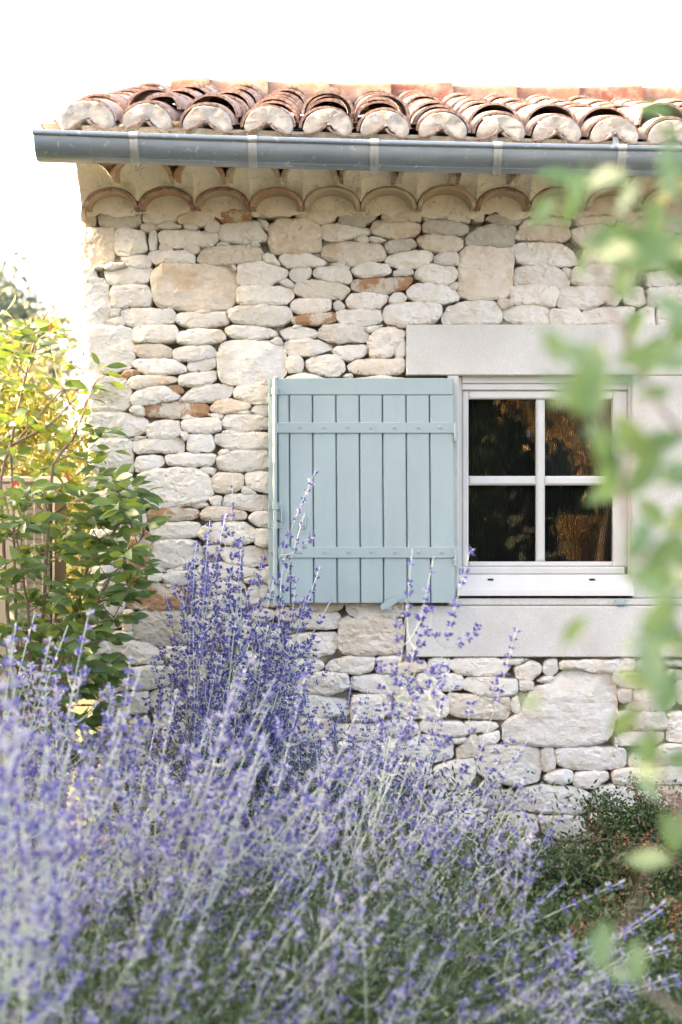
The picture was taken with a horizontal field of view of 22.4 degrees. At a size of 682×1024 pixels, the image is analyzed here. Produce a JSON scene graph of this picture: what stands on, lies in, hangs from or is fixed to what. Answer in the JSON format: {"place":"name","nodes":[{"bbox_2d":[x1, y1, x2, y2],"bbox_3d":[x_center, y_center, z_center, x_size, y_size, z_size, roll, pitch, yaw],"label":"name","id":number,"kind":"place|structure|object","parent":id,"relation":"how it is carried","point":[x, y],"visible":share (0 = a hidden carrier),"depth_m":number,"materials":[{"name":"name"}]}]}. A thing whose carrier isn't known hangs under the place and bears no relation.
{"place":"outdoors","nodes":[
{"label":"outdoors","id":0,"kind":"place"},
{"bbox_2d":[0,0,681,505],"label":"sky","id":1,"kind":"structure","parent":0,"point":[54,54],"materials":[{"name":"white"}]},
{"bbox_2d":[2,529,681,1023],"bbox_3d":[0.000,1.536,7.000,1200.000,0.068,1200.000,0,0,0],"label":"ground","id":2,"kind":"structure","parent":0,"point":[80,709],"depth_m":6.41,"materials":[{"name":"green plant"}]},
{"bbox_2d":[0,476,67,861],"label":"wooden fence","id":3,"kind":"object","parent":2,"relation":"on","point":[56,570],"visible":0.1,"depth_m":7.21,"materials":[{"name":"beige wood"}]},
{"bbox_2d":[0,228,85,455],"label":"pine tree","id":4,"kind":"object","parent":2,"relation":"on","point":[17,309],"visible":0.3,"depth_m":44.75,"materials":[{"name":"green plant"}]},
{"bbox_2d":[0,327,89,596],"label":"golden bush","id":5,"kind":"object","parent":2,"relation":"on","point":[24,403],"visible":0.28,"depth_m":8.57,"materials":[{"name":"yellow plant"}]},
{"bbox_2d":[0,279,92,611],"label":"hedge tree","id":6,"kind":"object","parent":2,"relation":"on","point":[74,339],"visible":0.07,"depth_m":19.50,"materials":[{"name":"plant"}]},
{"bbox_2d":[0,376,94,657],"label":"golden bush","id":7,"kind":"object","parent":2,"relation":"on","point":[78,477],"visible":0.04,"depth_m":9.97,"materials":[{"name":"yellow plant"}]},
{"bbox_2d":[0,295,170,874],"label":"laurel shrub","id":8,"kind":"object","parent":2,"relation":"on","point":[127,502],"visible":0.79,"depth_m":6.41,"materials":[{"name":"green plant"}]},
{"bbox_2d":[0,608,341,1023],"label":"russian sage","id":9,"kind":"object","parent":2,"relation":"on","point":[61,735],"visible":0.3,"depth_m":4.71,"materials":[{"name":"purple plant"}]},
{"bbox_2d":[0,636,499,1023],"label":"russian sage","id":10,"kind":"object","parent":2,"relation":"on","point":[27,919],"visible":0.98,"depth_m":3.11,"materials":[{"name":"purple plant"}]},
{"bbox_2d":[0,666,509,1023],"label":"russian sage","id":11,"kind":"object","parent":2,"relation":"on","point":[139,855],"visible":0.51,"depth_m":4.04,"materials":[{"name":"purple plant"}]},
{"bbox_2d":[0,655,625,1023],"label":"russian sage","id":12,"kind":"object","parent":2,"relation":"on","point":[251,864],"visible":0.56,"depth_m":4.21,"materials":[{"name":"purple plant"}]},
{"bbox_2d":[28,470,603,952],"bbox_3d":[-0.268,0.701,6.285,2.036,1.703,1.492,0,0,-21],"label":"russian sage","id":13,"kind":"object","parent":2,"relation":"on","point":[200,702],"visible":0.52,"depth_m":6.19,"materials":[{"name":"purple plant"}]},
{"bbox_2d":[0,847,640,1023],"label":"russian sage","id":14,"kind":"object","parent":2,"relation":"on","point":[141,950],"visible":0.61,"depth_m":3.54,"materials":[{"name":"purple plant"}]},
{"bbox_2d":[0,849,681,1023],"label":"russian sage","id":15,"kind":"object","parent":2,"relation":"on","point":[260,996],"visible":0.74,"depth_m":3.63,"materials":[{"name":"purple plant"}]},
{"bbox_2d":[4,836,681,1023],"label":"russian sage","id":16,"kind":"object","parent":2,"relation":"on","point":[553,961],"visible":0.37,"depth_m":4.24,"materials":[{"name":"purple plant"}]},
{"bbox_2d":[12,901,681,1023],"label":"russian sage","id":17,"kind":"object","parent":2,"relation":"on","point":[541,1006],"visible":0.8,"depth_m":3.86,"materials":[{"name":"purple plant"}]},
{"bbox_2d":[32,77,681,890],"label":"stone house","id":18,"kind":"structure","parent":2,"relation":"on","point":[282,303],"depth_m":6.99,"materials":[{"name":"grey stone"}]},
{"bbox_2d":[457,376,633,595],"bbox_3d":[0.833,-0.110,7.046,0.722,0.899,0.145,0,0,0],"label":"window","id":19,"kind":"structure","parent":18,"relation":"in","point":[528,471],"depth_m":7.11,"materials":[{"name":"white paint"}]},
{"bbox_2d":[74,773,678,1023],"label":"russian sage","id":20,"kind":"object","parent":2,"relation":"on","point":[409,852],"visible":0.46,"depth_m":4.47,"materials":[{"name":"purple plant"}]},
{"bbox_2d":[97,638,660,956],"bbox_3d":[0.158,1.010,6.223,2.098,1.105,1.513,0,0,0],"label":"russian sage","id":21,"kind":"object","parent":2,"relation":"on","point":[404,793],"visible":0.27,"depth_m":6.14,"materials":[{"name":"purple plant"}]},
{"bbox_2d":[260,825,507,937],"bbox_3d":[0.160,1.337,6.144,0.932,0.463,0.593,0,0,0],"label":"cotoneaster shrub","id":22,"kind":"object","parent":2,"relation":"on","point":[427,861],"visible":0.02,"depth_m":6.11,"materials":[{"name":"green plant"}]},
{"bbox_2d":[112,547,681,1023],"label":"russian sage","id":23,"kind":"object","parent":2,"relation":"on","point":[402,735],"visible":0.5,"depth_m":4.93,"materials":[{"name":"purple plant"}]},
{"bbox_2d":[149,892,681,1023],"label":"russian sage","id":24,"kind":"object","parent":2,"relation":"on","point":[677,1002],"visible":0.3,"depth_m":4.38,"materials":[{"name":"purple plant"}]},
{"bbox_2d":[383,814,680,939],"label":"cotoneaster shrub","id":25,"kind":"object","parent":2,"relation":"on","point":[569,850],"visible":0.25,"depth_m":6.16,"materials":[{"name":"green plant"}]},
{"bbox_2d":[421,879,681,1022],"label":"cotoneaster shrub","id":26,"kind":"object","parent":2,"relation":"on","point":[674,918],"visible":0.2,"depth_m":5.41,"materials":[{"name":"green plant"}]},
{"bbox_2d":[514,101,681,1017],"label":"garden shrub","id":27,"kind":"object","parent":2,"relation":"on","point":[586,386],"visible":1,"depth_m":1.52,"materials":[{"name":"green plant"}]},
{"bbox_2d":[532,775,681,952],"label":"cotoneaster shrub","id":28,"kind":"object","parent":2,"relation":"on","point":[674,874],"visible":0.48,"depth_m":5.98,"materials":[{"name":"green plant"}]},
{"bbox_2d":[559,758,681,904],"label":"cotoneaster shrub","id":29,"kind":"object","parent":2,"relation":"on","point":[649,814],"visible":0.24,"depth_m":6.51,"materials":[{"name":"green plant"}]}
]}

